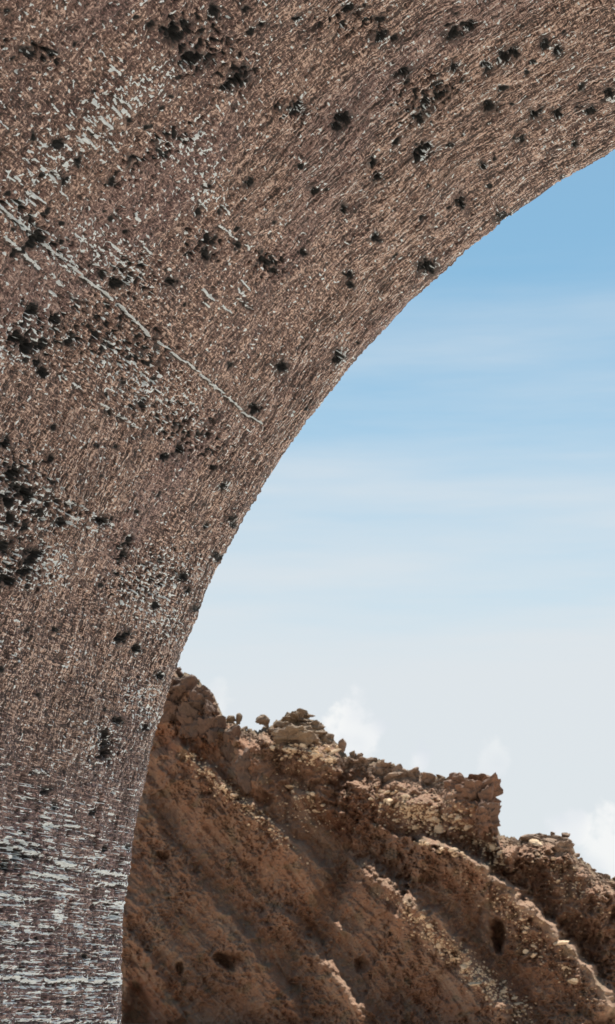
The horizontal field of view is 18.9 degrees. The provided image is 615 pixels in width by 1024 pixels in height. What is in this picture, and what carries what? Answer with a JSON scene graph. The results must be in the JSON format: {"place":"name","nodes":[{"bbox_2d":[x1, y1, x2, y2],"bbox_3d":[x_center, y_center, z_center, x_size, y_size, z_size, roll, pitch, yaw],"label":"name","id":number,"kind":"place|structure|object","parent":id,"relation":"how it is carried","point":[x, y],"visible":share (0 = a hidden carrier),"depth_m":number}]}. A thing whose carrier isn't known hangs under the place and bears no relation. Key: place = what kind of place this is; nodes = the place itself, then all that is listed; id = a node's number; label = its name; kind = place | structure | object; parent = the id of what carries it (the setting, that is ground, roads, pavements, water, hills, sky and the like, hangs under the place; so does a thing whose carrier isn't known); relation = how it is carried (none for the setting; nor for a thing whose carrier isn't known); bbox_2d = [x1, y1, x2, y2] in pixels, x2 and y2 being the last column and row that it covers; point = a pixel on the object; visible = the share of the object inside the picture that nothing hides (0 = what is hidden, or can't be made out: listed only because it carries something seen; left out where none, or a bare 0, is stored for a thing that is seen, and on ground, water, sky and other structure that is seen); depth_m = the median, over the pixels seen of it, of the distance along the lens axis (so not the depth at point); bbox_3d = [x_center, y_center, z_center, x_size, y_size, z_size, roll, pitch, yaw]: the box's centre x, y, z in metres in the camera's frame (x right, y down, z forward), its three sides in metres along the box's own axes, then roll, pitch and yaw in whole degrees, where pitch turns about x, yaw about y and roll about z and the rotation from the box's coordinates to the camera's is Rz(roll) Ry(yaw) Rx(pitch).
{"place":"outdoors","nodes":[
{"label":"outdoors","id":0,"kind":"place"},
{"bbox_2d":[0,0,614,1023],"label":"stone arch","id":1,"kind":"structure","parent":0,"point":[236,236],"depth_m":7.37},
{"bbox_2d":[121,672,614,1023],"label":"hillside","id":2,"kind":"structure","parent":0,"point":[159,983],"depth_m":68.92},
{"bbox_2d":[160,667,251,793],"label":"rock outcrop","id":3,"kind":"object","parent":2,"relation":"on","point":[194,724],"visible":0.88,"depth_m":76.35},
{"bbox_2d":[226,713,242,724],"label":"boulder","id":4,"kind":"object","parent":2,"relation":"on","point":[238,719],"visible":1,"depth_m":77.09},
{"bbox_2d":[255,714,269,727],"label":"boulder","id":5,"kind":"object","parent":2,"relation":"on","point":[263,719],"visible":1,"depth_m":76.62},
{"bbox_2d":[285,785,295,789],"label":"rock","id":6,"kind":"object","parent":2,"relation":"on","point":[290,787],"visible":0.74,"depth_m":73.84},
{"bbox_2d":[288,747,296,752],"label":"rock","id":7,"kind":"object","parent":2,"relation":"on","point":[293,750],"visible":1,"depth_m":74.24},
{"bbox_2d":[268,708,333,746],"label":"rock outcrop","id":8,"kind":"object","parent":2,"relation":"on","point":[286,730],"visible":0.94,"depth_m":75.80},
{"bbox_2d":[311,753,322,760],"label":"rock","id":9,"kind":"object","parent":2,"relation":"on","point":[320,755],"visible":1,"depth_m":73.87},
{"bbox_2d":[328,748,341,754],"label":"rock","id":10,"kind":"object","parent":2,"relation":"on","point":[334,751],"visible":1,"depth_m":74.80},
{"bbox_2d":[338,738,346,752],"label":"boulder","id":11,"kind":"object","parent":2,"relation":"on","point":[342,743],"visible":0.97,"depth_m":75.69},
{"bbox_2d":[124,723,614,1018],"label":"dark rubble","id":12,"kind":"object","parent":2,"relation":"on","point":[438,788],"visible":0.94,"depth_m":69.15},
{"bbox_2d":[386,798,393,803],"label":"rock","id":13,"kind":"object","parent":2,"relation":"on","point":[389,801],"visible":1,"depth_m":71.98},
{"bbox_2d":[179,730,612,1023],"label":"scree","id":14,"kind":"structure","parent":2,"relation":"on","point":[409,827],"depth_m":69.36},
{"bbox_2d":[353,756,443,785],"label":"rock outcrop","id":15,"kind":"object","parent":2,"relation":"on","point":[401,772],"visible":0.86,"depth_m":73.47},
{"bbox_2d":[412,825,419,829],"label":"rock","id":16,"kind":"object","parent":2,"relation":"on","point":[415,827],"visible":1,"depth_m":70.90},
{"bbox_2d":[431,816,439,822],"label":"rock","id":17,"kind":"object","parent":2,"relation":"on","point":[435,819],"visible":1,"depth_m":70.19},
{"bbox_2d":[434,825,442,832],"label":"rock","id":18,"kind":"object","parent":2,"relation":"on","point":[438,828],"visible":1,"depth_m":70.03},
{"bbox_2d":[436,943,442,948],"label":"rock","id":19,"kind":"object","parent":2,"relation":"on","point":[439,945],"visible":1,"depth_m":65.25},
{"bbox_2d":[448,847,457,851],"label":"rock","id":20,"kind":"object","parent":2,"relation":"on","point":[452,849],"visible":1,"depth_m":66.54},
{"bbox_2d":[459,963,467,968],"bbox_3d":[5.505,15.798,64.117,0.422,0.193,0.456,-20,12,-27],"label":"rock","id":21,"kind":"object","parent":2,"relation":"on","point":[463,966],"visible":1,"depth_m":64.01},
{"bbox_2d":[464,824,471,830],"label":"rock","id":22,"kind":"object","parent":2,"relation":"on","point":[467,827],"visible":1,"depth_m":68.79},
{"bbox_2d":[444,772,502,839],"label":"rock pillar","id":23,"kind":"object","parent":2,"relation":"on","point":[485,790],"visible":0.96,"depth_m":69.08},
{"bbox_2d":[468,982,481,985],"bbox_3d":[5.703,16.128,63.037,0.405,0.107,0.531,-3,-7,-21],"label":"rock","id":24,"kind":"object","parent":2,"relation":"on","point":[473,984],"visible":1,"depth_m":62.90},
{"bbox_2d":[489,845,495,850],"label":"rock","id":25,"kind":"object","parent":2,"relation":"on","point":[492,847],"visible":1,"depth_m":67.87},
{"bbox_2d":[529,839,542,845],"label":"rock","id":26,"kind":"object","parent":2,"relation":"on","point":[535,842],"visible":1,"depth_m":68.69},
{"bbox_2d":[519,832,574,856],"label":"rock outcrop","id":27,"kind":"object","parent":2,"relation":"on","point":[563,843],"visible":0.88,"depth_m":69.18},
{"bbox_2d":[553,940,568,944],"bbox_3d":[8.785,14.892,63.853,0.568,0.130,0.359,-8,0,27],"label":"rock","id":28,"kind":"object","parent":2,"relation":"on","point":[561,942],"visible":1,"depth_m":63.73},
{"bbox_2d":[568,978,578,984],"bbox_3d":[9.112,16.037,63.061,0.432,0.173,0.493,4,-27,28],"label":"rock","id":29,"kind":"object","parent":2,"relation":"on","point":[574,981],"visible":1,"depth_m":62.90},
{"bbox_2d":[177,149,614,877],"label":"sky","id":30,"kind":"structure","parent":0,"point":[425,572]}
]}

